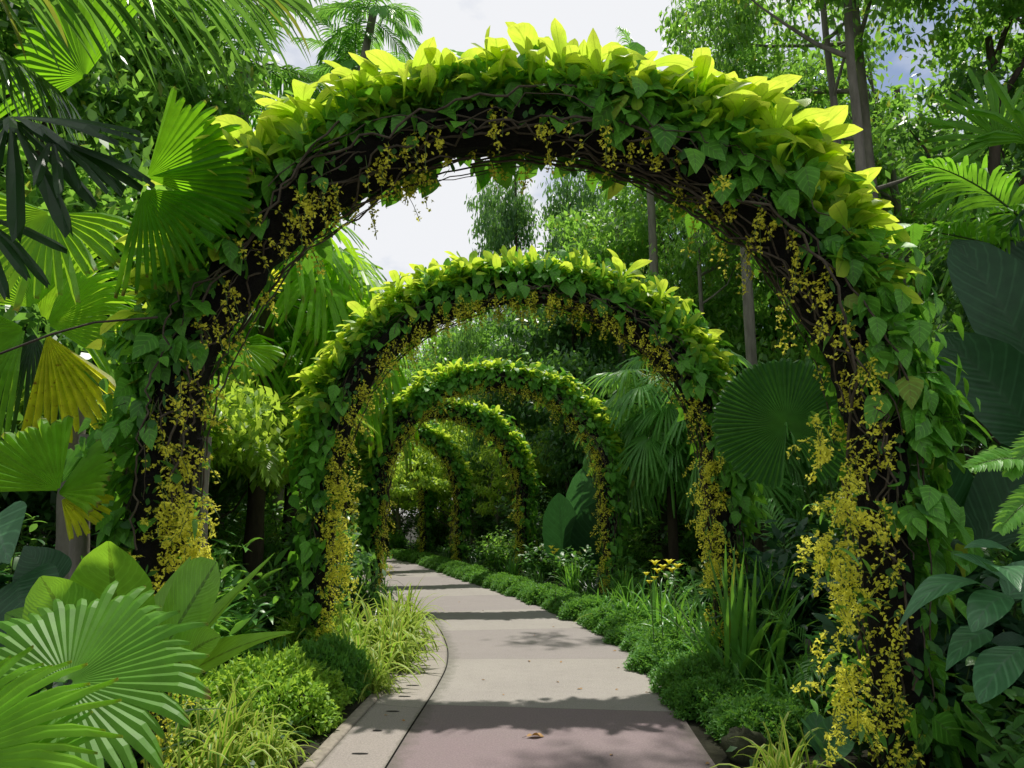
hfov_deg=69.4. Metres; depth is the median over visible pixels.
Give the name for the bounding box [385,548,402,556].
clipped shrub
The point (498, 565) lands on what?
dark strap plant
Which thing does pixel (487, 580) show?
clipped shrub
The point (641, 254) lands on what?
broadleaf tree
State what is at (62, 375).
yellowing fan palm
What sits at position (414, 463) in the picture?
light green tree
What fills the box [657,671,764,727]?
clipped shrub
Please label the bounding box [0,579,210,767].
fan palm
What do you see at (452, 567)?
clipped shrub
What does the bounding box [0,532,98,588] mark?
dark shrub
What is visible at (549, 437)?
tree
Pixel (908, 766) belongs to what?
spider plant
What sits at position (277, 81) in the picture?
tall palm
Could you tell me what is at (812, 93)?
pale trunk tree
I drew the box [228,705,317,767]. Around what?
spider plant
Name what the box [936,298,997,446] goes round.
tree
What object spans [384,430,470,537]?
light green tree
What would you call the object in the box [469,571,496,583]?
clipped shrub
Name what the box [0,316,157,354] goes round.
dead leaf stalk
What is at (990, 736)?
broadleaf shrub
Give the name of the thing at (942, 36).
pale trunk tree
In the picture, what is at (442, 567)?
clipped shrub
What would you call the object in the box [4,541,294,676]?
nest fern
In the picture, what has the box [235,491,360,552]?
tall dark shrub
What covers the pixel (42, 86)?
overhanging palm
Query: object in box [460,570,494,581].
clipped shrub
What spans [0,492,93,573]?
tall dark shrub
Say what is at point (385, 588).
strap grass
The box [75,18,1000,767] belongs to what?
flower arch
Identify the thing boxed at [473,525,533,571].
tall shrub
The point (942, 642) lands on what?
dark shrub
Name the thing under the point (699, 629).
strap grass
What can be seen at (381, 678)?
spider plant
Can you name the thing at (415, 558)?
clipped shrub
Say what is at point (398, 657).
spider plant
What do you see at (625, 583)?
sword lily
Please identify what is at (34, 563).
elephant ear
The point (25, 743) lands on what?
fan palm
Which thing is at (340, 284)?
bright fan palm
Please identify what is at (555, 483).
full tree
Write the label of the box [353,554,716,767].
path
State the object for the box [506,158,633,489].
full dark tree
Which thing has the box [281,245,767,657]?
flower arch
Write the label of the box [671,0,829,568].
tall palm
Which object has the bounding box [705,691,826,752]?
clipped shrub
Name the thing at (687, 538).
tall dark shrub
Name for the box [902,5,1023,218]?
broadleaf tree
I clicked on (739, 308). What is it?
full tree
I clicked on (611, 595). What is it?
strap grass
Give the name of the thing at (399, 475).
light green tree
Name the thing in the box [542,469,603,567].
banana plant
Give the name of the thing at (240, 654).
strap grass
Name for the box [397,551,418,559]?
clipped shrub
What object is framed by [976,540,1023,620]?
tall dark shrub
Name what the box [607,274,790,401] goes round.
full tree
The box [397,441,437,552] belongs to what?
flower arch
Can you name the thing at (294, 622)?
clipped shrub
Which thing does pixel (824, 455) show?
orchid cluster
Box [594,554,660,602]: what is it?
broadleaf shrub
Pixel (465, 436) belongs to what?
tree
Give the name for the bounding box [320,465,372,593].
orchid cluster
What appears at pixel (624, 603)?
strap grass
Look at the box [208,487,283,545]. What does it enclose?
tall dark shrub
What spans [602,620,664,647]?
clipped shrub
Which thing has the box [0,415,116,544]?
fan palm
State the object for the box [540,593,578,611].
clipped shrub
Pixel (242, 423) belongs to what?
light green tree
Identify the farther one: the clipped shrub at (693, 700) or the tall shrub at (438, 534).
the tall shrub at (438, 534)
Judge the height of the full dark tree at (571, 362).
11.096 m
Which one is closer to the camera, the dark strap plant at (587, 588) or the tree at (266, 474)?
the tree at (266, 474)
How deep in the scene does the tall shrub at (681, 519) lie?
17.55 m
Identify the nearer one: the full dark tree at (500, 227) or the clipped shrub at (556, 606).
the clipped shrub at (556, 606)
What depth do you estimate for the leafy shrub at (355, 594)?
10.93 m
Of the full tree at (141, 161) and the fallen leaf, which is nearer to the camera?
the fallen leaf
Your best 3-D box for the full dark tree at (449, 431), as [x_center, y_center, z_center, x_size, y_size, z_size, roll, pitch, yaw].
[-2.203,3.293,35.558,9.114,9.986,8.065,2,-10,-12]
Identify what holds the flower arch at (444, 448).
on the ground at (714, 750)
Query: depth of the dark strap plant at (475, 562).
19.58 m
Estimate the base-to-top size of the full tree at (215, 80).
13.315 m
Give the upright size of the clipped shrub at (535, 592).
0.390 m
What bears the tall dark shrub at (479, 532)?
on the ground at (714, 750)
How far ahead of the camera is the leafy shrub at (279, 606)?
8.37 m
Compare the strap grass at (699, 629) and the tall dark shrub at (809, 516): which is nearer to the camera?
the strap grass at (699, 629)
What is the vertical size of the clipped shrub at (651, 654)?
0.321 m
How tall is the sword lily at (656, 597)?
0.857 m
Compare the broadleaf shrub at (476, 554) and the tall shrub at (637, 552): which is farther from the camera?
the broadleaf shrub at (476, 554)
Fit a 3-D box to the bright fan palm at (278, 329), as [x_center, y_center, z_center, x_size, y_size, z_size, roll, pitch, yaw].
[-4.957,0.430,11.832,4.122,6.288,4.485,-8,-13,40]
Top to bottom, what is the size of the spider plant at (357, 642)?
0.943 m
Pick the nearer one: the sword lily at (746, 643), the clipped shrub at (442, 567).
the sword lily at (746, 643)
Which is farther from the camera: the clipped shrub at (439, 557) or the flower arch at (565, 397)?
the clipped shrub at (439, 557)
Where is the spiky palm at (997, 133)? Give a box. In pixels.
[905,68,1023,293]
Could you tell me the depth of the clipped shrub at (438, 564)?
19.80 m
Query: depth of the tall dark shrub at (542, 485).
22.35 m
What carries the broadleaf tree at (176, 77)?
on the ground at (714, 750)
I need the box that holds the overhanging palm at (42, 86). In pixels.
[0,0,323,144]
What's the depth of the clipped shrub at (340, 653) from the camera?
6.31 m
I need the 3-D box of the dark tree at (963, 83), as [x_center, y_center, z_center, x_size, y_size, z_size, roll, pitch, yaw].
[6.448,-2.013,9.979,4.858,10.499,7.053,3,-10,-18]
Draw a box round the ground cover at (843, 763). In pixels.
[104,541,1018,767]
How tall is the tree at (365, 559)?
3.994 m
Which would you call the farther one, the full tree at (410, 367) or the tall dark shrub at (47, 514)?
the full tree at (410, 367)
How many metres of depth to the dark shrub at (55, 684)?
3.94 m
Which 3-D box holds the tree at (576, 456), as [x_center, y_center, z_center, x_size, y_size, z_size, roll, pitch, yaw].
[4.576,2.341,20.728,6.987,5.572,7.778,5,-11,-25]
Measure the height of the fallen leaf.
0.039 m
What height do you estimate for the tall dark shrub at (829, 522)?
2.413 m
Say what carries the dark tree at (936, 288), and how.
on the ground at (714, 750)
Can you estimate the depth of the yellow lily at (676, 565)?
7.75 m
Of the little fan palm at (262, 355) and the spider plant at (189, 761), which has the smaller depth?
the spider plant at (189, 761)
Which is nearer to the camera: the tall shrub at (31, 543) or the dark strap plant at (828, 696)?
the dark strap plant at (828, 696)
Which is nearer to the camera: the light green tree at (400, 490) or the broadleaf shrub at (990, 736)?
the broadleaf shrub at (990, 736)
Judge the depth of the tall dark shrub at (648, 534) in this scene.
18.46 m
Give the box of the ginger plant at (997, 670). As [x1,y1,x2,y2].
[899,539,1023,703]
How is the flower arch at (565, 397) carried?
on the ground at (714, 750)
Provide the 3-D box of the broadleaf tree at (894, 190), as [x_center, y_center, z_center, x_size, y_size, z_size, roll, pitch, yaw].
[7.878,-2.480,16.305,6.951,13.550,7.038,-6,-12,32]
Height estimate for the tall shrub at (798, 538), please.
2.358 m
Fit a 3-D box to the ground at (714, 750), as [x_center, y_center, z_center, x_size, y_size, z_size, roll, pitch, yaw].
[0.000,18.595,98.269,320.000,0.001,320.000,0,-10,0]
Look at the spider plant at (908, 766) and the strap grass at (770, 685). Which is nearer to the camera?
the spider plant at (908, 766)
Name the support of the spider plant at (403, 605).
on the ground at (714, 750)
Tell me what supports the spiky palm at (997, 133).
on the ground at (714, 750)
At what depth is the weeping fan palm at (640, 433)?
12.88 m
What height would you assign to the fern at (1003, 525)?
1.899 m
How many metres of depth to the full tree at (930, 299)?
19.23 m
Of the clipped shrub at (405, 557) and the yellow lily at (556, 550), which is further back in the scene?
the clipped shrub at (405, 557)
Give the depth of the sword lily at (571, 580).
13.51 m
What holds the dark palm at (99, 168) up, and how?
on the ground at (714, 750)
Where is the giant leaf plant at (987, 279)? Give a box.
[927,210,1023,546]
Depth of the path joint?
6.25 m
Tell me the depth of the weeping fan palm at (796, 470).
11.53 m
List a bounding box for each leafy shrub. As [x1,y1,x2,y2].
[193,517,293,635]
[195,557,278,680]
[250,565,352,645]
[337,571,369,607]
[384,525,408,550]
[404,534,435,551]
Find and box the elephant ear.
[0,501,71,649]
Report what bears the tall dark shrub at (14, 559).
on the ground at (714, 750)
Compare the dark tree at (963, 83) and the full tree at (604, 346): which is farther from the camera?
the full tree at (604, 346)
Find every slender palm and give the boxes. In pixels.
[262,0,422,585]
[268,7,403,510]
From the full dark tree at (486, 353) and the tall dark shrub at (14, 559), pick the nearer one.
the tall dark shrub at (14, 559)
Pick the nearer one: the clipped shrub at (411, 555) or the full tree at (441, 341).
the clipped shrub at (411, 555)
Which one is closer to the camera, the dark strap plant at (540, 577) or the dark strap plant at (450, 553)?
the dark strap plant at (540, 577)
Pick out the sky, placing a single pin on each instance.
(402, 241)
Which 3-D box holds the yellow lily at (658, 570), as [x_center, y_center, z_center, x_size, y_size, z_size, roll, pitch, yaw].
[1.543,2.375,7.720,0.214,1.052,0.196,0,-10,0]
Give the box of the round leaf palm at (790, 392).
[711,358,851,693]
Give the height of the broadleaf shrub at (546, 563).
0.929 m
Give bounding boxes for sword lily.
[497,553,525,574]
[551,554,594,592]
[600,565,657,604]
[627,570,696,625]
[631,538,820,696]
[686,547,828,683]
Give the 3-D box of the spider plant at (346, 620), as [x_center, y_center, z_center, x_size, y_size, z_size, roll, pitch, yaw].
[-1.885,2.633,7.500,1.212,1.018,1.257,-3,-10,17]
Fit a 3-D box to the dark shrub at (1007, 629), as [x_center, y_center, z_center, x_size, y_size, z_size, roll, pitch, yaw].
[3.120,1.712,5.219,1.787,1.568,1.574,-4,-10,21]
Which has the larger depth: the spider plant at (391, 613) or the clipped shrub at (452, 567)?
the clipped shrub at (452, 567)
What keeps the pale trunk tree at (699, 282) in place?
on the ground at (714, 750)
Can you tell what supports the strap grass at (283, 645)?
on the ground at (714, 750)
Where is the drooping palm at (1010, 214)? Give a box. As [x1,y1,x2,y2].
[891,154,1023,303]
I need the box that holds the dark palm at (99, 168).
[0,116,154,299]
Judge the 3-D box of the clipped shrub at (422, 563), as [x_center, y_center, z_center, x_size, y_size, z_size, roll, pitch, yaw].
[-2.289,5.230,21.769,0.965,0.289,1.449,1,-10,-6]
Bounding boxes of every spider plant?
[104,697,260,767]
[144,728,210,767]
[161,686,294,767]
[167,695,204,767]
[172,674,309,760]
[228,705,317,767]
[272,596,387,647]
[308,604,420,695]
[334,581,382,632]
[352,581,433,661]
[352,638,419,701]
[355,588,446,654]
[356,601,447,675]
[364,580,442,639]
[710,711,855,767]
[734,741,803,767]
[892,755,922,767]
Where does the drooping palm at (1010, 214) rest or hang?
on the ground at (714, 750)
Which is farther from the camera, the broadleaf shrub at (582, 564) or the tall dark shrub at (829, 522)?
the broadleaf shrub at (582, 564)
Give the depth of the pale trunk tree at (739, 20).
10.51 m
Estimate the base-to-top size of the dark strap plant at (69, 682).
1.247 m
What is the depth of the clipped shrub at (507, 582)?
14.30 m
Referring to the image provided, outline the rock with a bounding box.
[720,725,766,765]
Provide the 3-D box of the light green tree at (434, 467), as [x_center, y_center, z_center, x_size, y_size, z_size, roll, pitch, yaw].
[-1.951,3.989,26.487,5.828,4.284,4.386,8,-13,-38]
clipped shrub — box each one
[172,674,231,747]
[191,641,357,743]
[266,596,374,657]
[295,632,378,705]
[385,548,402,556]
[389,549,404,557]
[394,549,411,558]
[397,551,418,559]
[400,552,419,561]
[406,551,428,562]
[410,552,436,563]
[416,555,437,563]
[418,558,431,566]
[424,556,451,565]
[425,558,446,567]
[429,559,459,569]
[434,560,458,571]
[436,560,471,572]
[443,564,466,573]
[445,566,465,575]
[449,564,471,577]
[455,564,488,579]
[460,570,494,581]
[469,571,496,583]
[475,573,495,585]
[480,572,517,588]
[488,575,515,590]
[496,576,534,594]
[504,582,539,596]
[516,583,541,601]
[521,582,563,605]
[536,587,578,606]
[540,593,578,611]
[551,592,607,613]
[556,594,614,620]
[575,605,607,623]
[580,602,621,632]
[594,607,660,635]
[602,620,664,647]
[618,625,665,651]
[623,638,706,677]
[630,626,702,658]
[648,651,713,680]
[649,651,751,701]
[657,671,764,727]
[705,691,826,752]
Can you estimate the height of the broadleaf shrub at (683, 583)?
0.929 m
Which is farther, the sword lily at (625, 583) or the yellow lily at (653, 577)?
the sword lily at (625, 583)
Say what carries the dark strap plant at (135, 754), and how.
on the ground at (714, 750)
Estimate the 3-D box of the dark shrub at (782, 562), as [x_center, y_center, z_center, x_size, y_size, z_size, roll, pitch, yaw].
[2.809,2.074,6.906,1.431,1.425,1.624,9,-13,-41]
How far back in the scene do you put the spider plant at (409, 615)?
8.48 m
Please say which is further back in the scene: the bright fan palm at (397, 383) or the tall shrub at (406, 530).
the tall shrub at (406, 530)
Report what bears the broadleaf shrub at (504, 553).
on the ground at (714, 750)
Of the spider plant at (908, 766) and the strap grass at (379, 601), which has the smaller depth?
the spider plant at (908, 766)
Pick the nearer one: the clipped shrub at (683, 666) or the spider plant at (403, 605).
the clipped shrub at (683, 666)
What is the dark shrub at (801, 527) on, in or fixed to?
on the ground at (714, 750)
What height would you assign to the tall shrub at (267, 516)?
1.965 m
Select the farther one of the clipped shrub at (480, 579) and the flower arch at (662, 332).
the clipped shrub at (480, 579)
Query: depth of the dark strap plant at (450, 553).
22.19 m
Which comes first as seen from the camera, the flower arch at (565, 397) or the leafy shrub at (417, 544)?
the flower arch at (565, 397)
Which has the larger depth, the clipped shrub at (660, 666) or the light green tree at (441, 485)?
the light green tree at (441, 485)
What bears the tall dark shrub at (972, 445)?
on the ground at (714, 750)
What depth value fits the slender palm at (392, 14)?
18.52 m
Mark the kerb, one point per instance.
(319, 755)
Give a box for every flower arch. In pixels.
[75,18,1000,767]
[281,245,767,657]
[301,420,475,561]
[338,395,545,576]
[351,352,634,600]
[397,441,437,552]
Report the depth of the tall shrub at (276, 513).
15.58 m
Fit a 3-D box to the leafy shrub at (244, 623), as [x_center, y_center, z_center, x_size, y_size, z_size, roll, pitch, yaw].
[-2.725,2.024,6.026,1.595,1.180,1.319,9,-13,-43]
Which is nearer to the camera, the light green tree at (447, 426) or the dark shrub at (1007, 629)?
the dark shrub at (1007, 629)
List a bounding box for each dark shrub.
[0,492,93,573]
[0,513,45,583]
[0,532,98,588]
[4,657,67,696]
[24,470,247,551]
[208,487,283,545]
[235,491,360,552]
[445,492,542,554]
[485,478,554,561]
[512,486,583,569]
[534,483,622,528]
[598,498,688,574]
[628,482,829,584]
[677,450,841,558]
[714,528,862,686]
[736,513,854,624]
[792,440,1011,592]
[803,595,1017,767]
[815,532,1023,762]
[911,427,1016,586]
[971,436,1020,615]
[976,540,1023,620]
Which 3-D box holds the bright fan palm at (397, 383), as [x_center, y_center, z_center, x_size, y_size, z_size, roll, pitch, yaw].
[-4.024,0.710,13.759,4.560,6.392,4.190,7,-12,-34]
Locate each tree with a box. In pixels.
[0,0,293,548]
[0,0,319,580]
[0,169,125,533]
[3,309,304,548]
[41,333,391,601]
[77,0,279,177]
[107,129,378,577]
[265,444,426,506]
[283,465,428,560]
[357,345,422,543]
[383,309,508,546]
[384,347,518,546]
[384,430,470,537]
[388,457,410,486]
[390,339,459,518]
[395,438,508,546]
[413,420,583,546]
[432,396,539,550]
[442,337,544,541]
[445,164,577,540]
[456,399,605,527]
[462,238,650,561]
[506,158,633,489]
[517,247,634,497]
[525,414,637,544]
[530,184,695,552]
[534,366,745,482]
[536,184,679,402]
[548,70,767,559]
[571,78,958,556]
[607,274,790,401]
[611,251,765,560]
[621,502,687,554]
[629,176,758,316]
[655,0,1023,254]
[658,0,945,497]
[664,0,953,171]
[740,0,1019,464]
[756,88,1019,483]
[812,14,1023,464]
[869,0,1023,177]
[896,109,992,447]
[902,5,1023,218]
[933,305,971,329]
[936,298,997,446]
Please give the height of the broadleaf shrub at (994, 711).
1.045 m
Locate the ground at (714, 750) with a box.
[35,517,1010,767]
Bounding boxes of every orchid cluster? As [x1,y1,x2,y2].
[121,441,220,581]
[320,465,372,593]
[682,457,744,594]
[786,408,893,766]
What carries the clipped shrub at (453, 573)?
on the ground at (714, 750)
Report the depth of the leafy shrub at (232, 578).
7.10 m
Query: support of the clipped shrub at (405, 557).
on the ground at (714, 750)
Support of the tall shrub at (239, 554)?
on the ground at (714, 750)
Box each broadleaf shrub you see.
[435,536,469,557]
[467,540,491,569]
[488,542,514,570]
[516,542,573,582]
[548,545,605,592]
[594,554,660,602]
[658,559,713,625]
[943,692,1023,767]
[952,656,1023,762]
[1000,734,1023,767]
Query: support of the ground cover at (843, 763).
on the ground at (714, 750)
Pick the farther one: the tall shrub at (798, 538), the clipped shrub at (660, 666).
the tall shrub at (798, 538)
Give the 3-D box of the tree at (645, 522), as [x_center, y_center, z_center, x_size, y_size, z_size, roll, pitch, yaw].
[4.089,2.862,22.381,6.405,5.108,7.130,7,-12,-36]
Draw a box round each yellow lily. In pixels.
[549,545,560,601]
[643,572,656,642]
[651,560,666,642]
[666,559,681,637]
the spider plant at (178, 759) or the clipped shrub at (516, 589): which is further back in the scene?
the clipped shrub at (516, 589)
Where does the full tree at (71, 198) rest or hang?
on the ground at (714, 750)
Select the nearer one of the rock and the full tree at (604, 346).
the rock
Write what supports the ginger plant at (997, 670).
on the ground at (714, 750)
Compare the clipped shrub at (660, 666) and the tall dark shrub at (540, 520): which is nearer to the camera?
the clipped shrub at (660, 666)
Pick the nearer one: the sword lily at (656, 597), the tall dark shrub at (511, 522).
the sword lily at (656, 597)
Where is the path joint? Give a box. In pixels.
[386,629,448,767]
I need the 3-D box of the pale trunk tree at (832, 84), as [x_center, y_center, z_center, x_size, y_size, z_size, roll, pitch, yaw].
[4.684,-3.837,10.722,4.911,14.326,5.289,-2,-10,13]
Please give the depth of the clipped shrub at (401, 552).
24.78 m
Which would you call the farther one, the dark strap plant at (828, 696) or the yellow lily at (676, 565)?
the yellow lily at (676, 565)
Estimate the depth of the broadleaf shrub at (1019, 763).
3.11 m
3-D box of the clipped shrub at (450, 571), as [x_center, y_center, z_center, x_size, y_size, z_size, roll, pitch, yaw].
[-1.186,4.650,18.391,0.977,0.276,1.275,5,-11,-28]
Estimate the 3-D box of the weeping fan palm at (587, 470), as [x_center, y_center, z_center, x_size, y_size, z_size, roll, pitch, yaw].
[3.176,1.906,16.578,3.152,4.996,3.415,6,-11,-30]
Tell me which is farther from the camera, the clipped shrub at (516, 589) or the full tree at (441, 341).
the full tree at (441, 341)
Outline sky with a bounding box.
[164,0,1023,516]
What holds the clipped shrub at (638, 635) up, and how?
on the ground at (714, 750)
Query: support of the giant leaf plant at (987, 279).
on the ground at (714, 750)
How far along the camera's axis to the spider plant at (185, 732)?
4.76 m
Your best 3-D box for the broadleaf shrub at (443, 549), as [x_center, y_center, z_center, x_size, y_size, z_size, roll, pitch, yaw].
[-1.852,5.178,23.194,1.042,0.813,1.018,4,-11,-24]
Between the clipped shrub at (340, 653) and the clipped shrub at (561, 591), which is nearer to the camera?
the clipped shrub at (340, 653)
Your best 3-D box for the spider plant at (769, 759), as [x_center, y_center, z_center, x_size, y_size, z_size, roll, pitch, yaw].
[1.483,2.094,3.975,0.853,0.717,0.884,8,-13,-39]
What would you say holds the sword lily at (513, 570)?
on the ground at (714, 750)
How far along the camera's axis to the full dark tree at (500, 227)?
27.34 m
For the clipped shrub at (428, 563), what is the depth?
20.81 m
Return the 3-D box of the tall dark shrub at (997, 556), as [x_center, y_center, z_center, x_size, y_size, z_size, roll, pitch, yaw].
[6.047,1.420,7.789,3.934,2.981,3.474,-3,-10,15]
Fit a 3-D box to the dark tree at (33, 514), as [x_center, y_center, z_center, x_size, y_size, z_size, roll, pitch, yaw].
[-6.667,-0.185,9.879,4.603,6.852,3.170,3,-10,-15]
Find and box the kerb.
[300,591,408,767]
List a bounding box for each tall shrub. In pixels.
[1,514,123,581]
[207,499,292,600]
[227,490,311,587]
[264,491,362,595]
[385,495,418,545]
[404,500,453,548]
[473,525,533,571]
[591,509,667,580]
[642,502,705,577]
[761,488,860,569]
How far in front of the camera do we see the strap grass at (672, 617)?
8.26 m
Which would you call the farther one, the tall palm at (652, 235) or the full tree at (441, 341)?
the full tree at (441, 341)
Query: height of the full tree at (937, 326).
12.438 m
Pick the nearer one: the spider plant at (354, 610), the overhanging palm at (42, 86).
the overhanging palm at (42, 86)
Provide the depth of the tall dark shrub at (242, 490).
11.20 m
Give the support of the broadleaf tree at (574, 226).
on the ground at (714, 750)
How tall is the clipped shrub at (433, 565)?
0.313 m
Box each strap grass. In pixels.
[198,631,282,676]
[242,624,307,657]
[366,578,396,611]
[367,580,418,615]
[574,574,663,634]
[580,578,646,607]
[627,582,714,647]
[661,590,757,661]
[714,627,838,718]
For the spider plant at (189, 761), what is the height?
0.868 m
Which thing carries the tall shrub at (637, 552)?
on the ground at (714, 750)
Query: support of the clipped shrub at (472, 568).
on the ground at (714, 750)
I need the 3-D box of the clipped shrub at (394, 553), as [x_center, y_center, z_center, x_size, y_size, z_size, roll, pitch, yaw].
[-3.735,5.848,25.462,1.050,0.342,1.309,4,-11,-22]
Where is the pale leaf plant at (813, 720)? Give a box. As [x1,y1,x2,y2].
[801,711,853,760]
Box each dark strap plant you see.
[5,663,243,767]
[98,684,265,767]
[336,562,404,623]
[444,548,454,558]
[462,553,485,567]
[487,555,519,572]
[521,560,552,583]
[568,569,612,598]
[791,643,858,724]
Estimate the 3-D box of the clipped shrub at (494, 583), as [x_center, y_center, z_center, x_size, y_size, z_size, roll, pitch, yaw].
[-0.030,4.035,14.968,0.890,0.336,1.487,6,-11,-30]
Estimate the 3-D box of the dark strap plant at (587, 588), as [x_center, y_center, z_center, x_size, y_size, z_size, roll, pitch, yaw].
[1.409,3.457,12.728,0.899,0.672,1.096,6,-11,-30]
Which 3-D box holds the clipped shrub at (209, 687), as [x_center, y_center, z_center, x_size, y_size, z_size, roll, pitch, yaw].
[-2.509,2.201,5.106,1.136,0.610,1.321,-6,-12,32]
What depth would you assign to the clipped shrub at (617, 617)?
9.39 m
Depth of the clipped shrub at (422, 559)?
22.24 m
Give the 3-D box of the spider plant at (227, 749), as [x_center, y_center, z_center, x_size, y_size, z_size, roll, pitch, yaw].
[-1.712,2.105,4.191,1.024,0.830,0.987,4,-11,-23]
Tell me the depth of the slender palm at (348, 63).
18.46 m
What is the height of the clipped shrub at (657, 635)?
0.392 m
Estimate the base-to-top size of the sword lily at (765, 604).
1.232 m
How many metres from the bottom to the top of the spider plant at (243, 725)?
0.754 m
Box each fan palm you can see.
[0,0,258,684]
[0,227,142,578]
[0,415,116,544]
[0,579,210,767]
[0,645,122,767]
[95,216,406,617]
[111,188,327,474]
[200,269,285,554]
[276,246,419,600]
[572,372,694,583]
[596,356,740,594]
[654,348,840,551]
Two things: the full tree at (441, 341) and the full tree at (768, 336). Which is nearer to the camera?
the full tree at (768, 336)
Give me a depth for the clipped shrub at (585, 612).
10.47 m
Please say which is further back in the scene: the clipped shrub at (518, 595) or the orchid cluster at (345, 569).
the clipped shrub at (518, 595)
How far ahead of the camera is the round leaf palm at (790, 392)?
5.83 m
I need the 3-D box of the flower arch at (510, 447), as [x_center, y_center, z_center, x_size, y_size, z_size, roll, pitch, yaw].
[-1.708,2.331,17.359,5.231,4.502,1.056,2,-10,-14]
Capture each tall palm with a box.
[141,0,328,547]
[576,26,712,580]
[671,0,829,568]
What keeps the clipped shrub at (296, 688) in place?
on the ground at (714, 750)
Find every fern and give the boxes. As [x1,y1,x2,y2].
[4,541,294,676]
[962,431,1023,550]
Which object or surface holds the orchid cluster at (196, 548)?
attached to the flower arch at (753, 166)
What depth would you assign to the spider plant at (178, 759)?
3.79 m
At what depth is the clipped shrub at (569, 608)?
10.82 m
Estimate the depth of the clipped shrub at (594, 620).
9.91 m
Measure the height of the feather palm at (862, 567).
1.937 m
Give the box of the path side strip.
[317,573,446,767]
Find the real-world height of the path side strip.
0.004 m
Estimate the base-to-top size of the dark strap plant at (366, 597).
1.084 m
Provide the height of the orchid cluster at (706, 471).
1.353 m
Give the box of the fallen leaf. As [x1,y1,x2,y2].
[522,732,543,737]
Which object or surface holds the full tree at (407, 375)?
on the ground at (714, 750)
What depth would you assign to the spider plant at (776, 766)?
3.81 m
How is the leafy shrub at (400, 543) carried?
on the ground at (714, 750)

